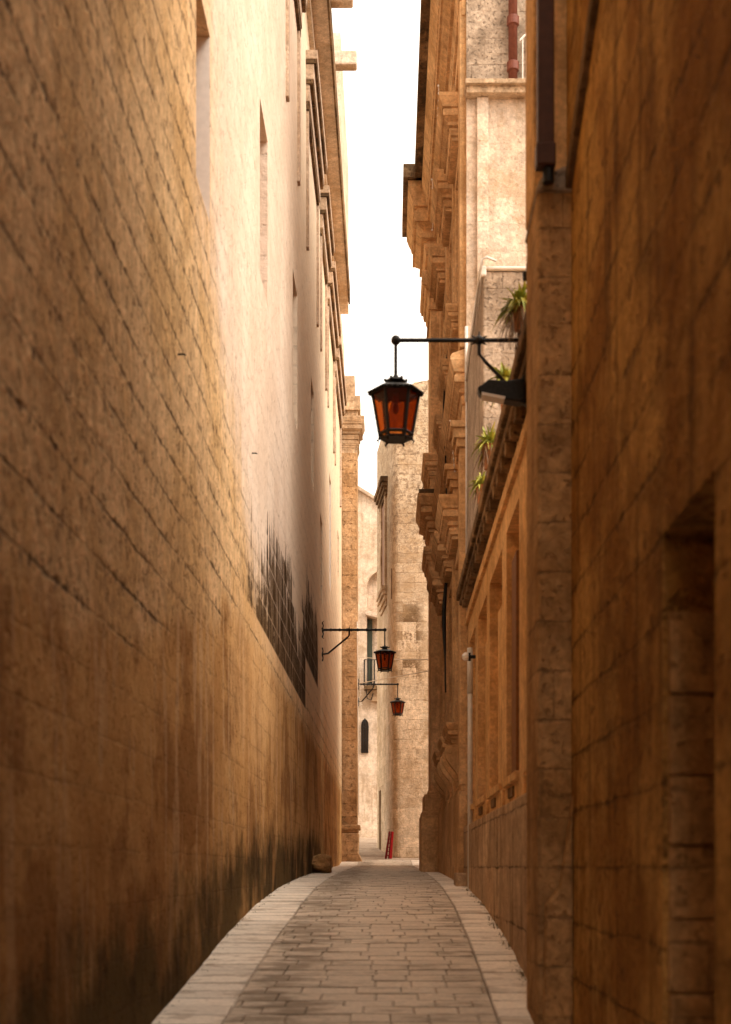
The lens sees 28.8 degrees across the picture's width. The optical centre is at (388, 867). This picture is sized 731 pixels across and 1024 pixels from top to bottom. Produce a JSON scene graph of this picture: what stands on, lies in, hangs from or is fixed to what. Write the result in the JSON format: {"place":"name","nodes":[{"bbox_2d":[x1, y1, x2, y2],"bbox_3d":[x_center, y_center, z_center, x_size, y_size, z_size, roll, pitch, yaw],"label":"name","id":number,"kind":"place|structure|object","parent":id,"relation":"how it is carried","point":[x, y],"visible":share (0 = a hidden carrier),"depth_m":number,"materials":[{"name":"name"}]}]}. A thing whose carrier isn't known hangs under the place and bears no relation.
{"place":"outdoors","nodes":[
{"label":"outdoors","id":0,"kind":"place"},
{"bbox_2d":[151,862,358,1023],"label":"pavement","id":1,"kind":"structure","parent":0,"point":[220,985],"depth_m":10.20,"materials":[{"name":"stone"}]},
{"bbox_2d":[312,854,332,872],"bbox_3d":[-1.164,-0.054,24.231,0.408,0.353,1.340,0,0,0],"label":"guard stone","id":2,"kind":"object","parent":1,"relation":"on","point":[322,863],"visible":0.75,"depth_m":23.74,"materials":[{"name":"brown stone"}]},
{"bbox_2d":[158,872,526,1022],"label":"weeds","id":3,"kind":"object","parent":1,"relation":"on","point":[522,974],"visible":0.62,"depth_m":11.29,"materials":[{"name":"green plant"}]},
{"bbox_2d":[224,860,498,1023],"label":"street","id":4,"kind":"structure","parent":0,"point":[375,942],"depth_m":10.04,"materials":[{"name":"stone"}]},
{"bbox_2d":[332,0,427,494],"label":"sky","id":5,"kind":"structure","parent":0,"point":[380,97],"materials":[{"name":"white"}]},
{"bbox_2d":[359,838,418,859],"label":"road","id":6,"kind":"structure","parent":0,"point":[369,849],"depth_m":45.25,"materials":[{"name":"stone"}]},
{"bbox_2d":[385,831,393,858],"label":"folded trestle","id":7,"kind":"object","parent":6,"relation":"on","point":[390,844],"visible":1,"depth_m":41.60,"materials":[{"name":"red paint"}]},
{"bbox_2d":[411,860,533,1023],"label":"pavement","id":8,"kind":"structure","parent":0,"point":[506,989],"depth_m":10.27,"materials":[{"name":"stone"}]},
{"bbox_3d":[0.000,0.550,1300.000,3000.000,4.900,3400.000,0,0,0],"label":"ground","id":9,"kind":"structure","parent":0,"visible":0},
{"bbox_2d":[0,0,356,1023],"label":"palace","id":10,"kind":"structure","parent":9,"relation":"on","point":[174,240],"depth_m":8.36,"materials":[{"name":"stone"}]},
{"bbox_2d":[196,37,208,218],"bbox_3d":[-1.444,-5.360,10.342,0.276,1.352,0.009,0,0,0],"label":"window","id":11,"kind":"structure","parent":10,"relation":"in","point":[202,43],"depth_m":10.34,"materials":[{"name":"beige paint"}]},
{"bbox_2d":[329,484,330,590],"bbox_3d":[-1.376,-7.375,31.892,0.136,2.442,0.009,0,0,0],"label":"window","id":12,"kind":"structure","parent":10,"relation":"in","point":[329,484],"depth_m":31.88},
{"bbox_2d":[321,621,395,672],"bbox_3d":[-0.587,-4.217,27.200,1.458,0.990,0.402,0,0,0],"label":"lantern lamp","id":13,"kind":"object","parent":10,"relation":"attached to","point":[384,655],"visible":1,"depth_m":27.17,"materials":[{"name":"black metal"}]},
{"bbox_2d":[342,376,364,861],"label":"corner building","id":14,"kind":"structure","parent":9,"relation":"on","point":[353,426],"depth_m":40.32,"materials":[{"name":"beige stone"}]},
{"bbox_2d":[357,627,358,814],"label":"wire","id":15,"kind":"object","parent":14,"relation":"attached to","point":[357,705],"visible":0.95,"depth_m":40.29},
{"bbox_2d":[358,679,405,716],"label":"lantern lamp","id":16,"kind":"object","parent":14,"relation":"attached to","point":[397,705],"visible":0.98,"depth_m":40.77,"materials":[{"name":"black metal"}]},
{"bbox_2d":[361,657,427,659],"bbox_3d":[-0.043,-5.228,35.500,0.020,1.701,11.146,0,0,-9],"label":"wire","id":17,"kind":"object","parent":14,"relation":"attached to","point":[400,659],"visible":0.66,"depth_m":32.83,"materials":[{"name":"black metal"}]},
{"bbox_2d":[362,671,427,682],"bbox_3d":[-0.011,-4.723,35.500,0.022,1.177,11.132,0,0,-9],"label":"wire","id":18,"kind":"object","parent":14,"relation":"attached to","point":[395,676],"visible":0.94,"depth_m":34.12,"materials":[{"name":"black metal"}]},
{"bbox_2d":[358,486,376,837],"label":"house","id":19,"kind":"structure","parent":9,"relation":"on","point":[367,618],"depth_m":56.00,"materials":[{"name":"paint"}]},
{"bbox_2d":[361,718,368,752],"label":"window","id":20,"kind":"structure","parent":19,"relation":"in","point":[364,725],"depth_m":55.90,"materials":[{"name":"black glass"}]},
{"bbox_2d":[367,619,371,682],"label":"balcony door","id":21,"kind":"structure","parent":19,"relation":"in","point":[369,621],"depth_m":56.21,"materials":[{"name":"green paint"}]},
{"bbox_2d":[374,380,427,860],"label":"tower house","id":22,"kind":"structure","parent":9,"relation":"on","point":[402,742],"depth_m":42.00,"materials":[{"name":"beige stone"}]},
{"bbox_2d":[379,790,380,849],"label":"door","id":23,"kind":"structure","parent":22,"relation":"in","point":[380,790],"depth_m":46.09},
{"bbox_2d":[382,504,383,584],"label":"window","id":24,"kind":"structure","parent":22,"relation":"in","point":[383,504],"depth_m":44.99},
{"bbox_2d":[380,496,386,587],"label":"window frame","id":25,"kind":"structure","parent":22,"relation":"in","point":[385,498],"depth_m":44.08,"materials":[{"name":"brown wood"}]},
{"bbox_2d":[402,0,526,879],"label":"baroque palazzo","id":26,"kind":"structure","parent":9,"relation":"on","point":[470,155],"depth_m":18.74,"materials":[{"name":"stone"}]},
{"bbox_2d":[443,648,444,727],"bbox_3d":[0.945,-2.995,23.100,0.110,2.290,1.120,0,0,0],"label":"window frame","id":27,"kind":"structure","parent":26,"relation":"in","point":[443,648],"depth_m":23.50,"materials":[{"name":"wood"}]},
{"bbox_2d":[443,292,444,357],"bbox_3d":[0.945,-8.195,23.100,0.110,2.090,1.120,0,0,0],"label":"window frame","id":28,"kind":"structure","parent":26,"relation":"in","point":[444,292],"depth_m":23.34,"materials":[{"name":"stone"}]},
{"bbox_2d":[442,357,447,692],"bbox_3d":[0.811,-5.050,20.602,0.095,5.110,0.823,0,0,2],"label":"hanging cable","id":29,"kind":"object","parent":26,"relation":"hanging from","point":[444,602],"visible":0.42,"depth_m":20.72,"materials":[{"name":"black metal"}]},
{"bbox_2d":[449,577,451,721],"bbox_3d":[0.945,-2.995,20.650,0.110,2.290,1.120,0,0,0],"label":"window frame","id":30,"kind":"structure","parent":26,"relation":"in","point":[450,588],"depth_m":21.05,"materials":[{"name":"wood"}]},
{"bbox_2d":[449,219,451,302],"bbox_3d":[0.945,-8.195,20.650,0.110,2.090,1.120,0,0,0],"label":"window frame","id":31,"kind":"structure","parent":26,"relation":"in","point":[450,241],"depth_m":21.05,"materials":[{"name":"wood"}]},
{"bbox_2d":[455,549,457,721],"bbox_3d":[0.945,-2.995,18.700,0.110,2.290,1.120,0,0,0],"label":"window frame","id":32,"kind":"structure","parent":26,"relation":"in","point":[456,560],"depth_m":19.10,"materials":[{"name":"wood"}]},
{"bbox_2d":[455,157,457,302],"bbox_3d":[0.945,-8.195,18.700,0.110,2.090,1.120,0,0,0],"label":"window frame","id":33,"kind":"structure","parent":26,"relation":"in","point":[456,179],"depth_m":19.10,"materials":[{"name":"wood"}]},
{"bbox_2d":[507,0,518,77],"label":"round downpipe","id":34,"kind":"object","parent":26,"relation":"on","point":[513,61],"visible":1,"depth_m":17.40,"materials":[{"name":"red metal"}]},
{"bbox_2d":[520,33,525,77],"bbox_3d":[1.820,-10.088,17.405,0.440,0.965,0.030,0,0,0],"label":"terrace railing","id":35,"kind":"object","parent":26,"relation":"on","point":[522,37],"visible":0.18,"depth_m":17.40,"materials":[{"name":"white metal"}]},
{"bbox_2d":[456,308,526,977],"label":"house","id":36,"kind":"structure","parent":9,"relation":"on","point":[491,594],"depth_m":11.84,"materials":[{"name":"stone"}]},
{"bbox_2d":[367,331,520,447],"bbox_3d":[0.421,-3.544,10.350,1.167,0.926,0.382,0,0,0],"label":"lantern lamp","id":37,"kind":"object","parent":36,"relation":"attached to","point":[395,399],"visible":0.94,"depth_m":10.30,"materials":[{"name":"black metal"}]},
{"bbox_2d":[462,652,475,660],"bbox_3d":[0.897,-2.360,15.950,0.165,0.100,0.100,0,0,0],"label":"globe wall lamp","id":38,"kind":"object","parent":36,"relation":"attached to","point":[466,656],"visible":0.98,"depth_m":15.92,"materials":[{"name":"white glass"}]},
{"bbox_2d":[467,647,472,888],"bbox_3d":[0.935,-1.140,16.400,0.068,2.779,0.066,0,0,0],"label":"pale downpipe","id":39,"kind":"object","parent":36,"relation":"attached to","point":[470,726],"visible":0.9,"depth_m":16.38,"materials":[{"name":"grey metal"}]},
{"bbox_2d":[464,471,484,507],"bbox_3d":[0.911,-3.705,14.114,0.354,0.491,0.352,0,0,35],"label":"potted plant","id":40,"kind":"object","parent":36,"relation":"on","point":[477,485],"visible":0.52,"depth_m":14.07,"materials":[{"name":"green plant"}]},
{"bbox_2d":[467,422,495,483],"bbox_3d":[0.911,-3.733,12.899,0.424,0.576,0.445,0,0,0],"label":"potted plant","id":41,"kind":"object","parent":36,"relation":"on","point":[485,444],"visible":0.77,"depth_m":12.85,"materials":[{"name":"green plant"}]},
{"bbox_2d":[479,361,510,414],"bbox_3d":[0.925,-3.782,11.281,0.439,0.480,0.390,0,0,0],"label":"potted plant","id":42,"kind":"object","parent":36,"relation":"on","point":[503,372],"visible":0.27,"depth_m":11.26,"materials":[{"name":"green plant"}]},
{"bbox_2d":[466,266,526,543],"bbox_3d":[2.715,-4.735,16.035,3.570,2.870,2.930,0,0,0],"label":"roof room","id":43,"kind":"object","parent":36,"relation":"on","point":[495,281],"visible":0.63,"depth_m":14.60,"materials":[{"name":"grey stone"}]},
{"bbox_2d":[465,256,496,555],"bbox_3d":[1.007,-4.975,15.803,0.198,3.050,2.634,0,0,0],"label":"thin white pipe","id":44,"kind":"object","parent":43,"relation":"attached to","point":[467,363],"visible":0.92,"depth_m":17.09,"materials":[{"name":"white plastic"}]},
{"bbox_2d":[477,374,526,406],"bbox_3d":[0.764,-3.150,9.358,0.365,0.255,0.124,0,0,0],"label":"floodlight","id":45,"kind":"object","parent":36,"relation":"attached to","point":[511,392],"visible":0.85,"depth_m":9.30,"materials":[{"name":"black metal"}]},
{"bbox_2d":[491,281,526,353],"bbox_3d":[0.969,-3.955,10.289,0.452,0.607,0.465,0,0,0],"label":"potted plant","id":46,"kind":"object","parent":36,"relation":"on","point":[515,309],"visible":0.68,"depth_m":10.25,"materials":[{"name":"green plant"}]},
{"bbox_2d":[522,263,526,280],"bbox_3d":[0.918,-3.930,9.330,0.084,0.178,0.060,0,0,0],"label":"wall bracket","id":47,"kind":"object","parent":36,"relation":"attached to","point":[524,275],"depth_m":9.30,"materials":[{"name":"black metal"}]},
{"bbox_2d":[525,0,730,1023],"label":"house","id":48,"kind":"structure","parent":9,"relation":"on","point":[628,228],"depth_m":5.89,"materials":[{"name":"stone"}]},
{"bbox_2d":[535,0,555,184],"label":"square downpipe","id":49,"kind":"object","parent":48,"relation":"attached to","point":[545,156],"visible":1,"depth_m":7.69,"materials":[{"name":"black metal"}]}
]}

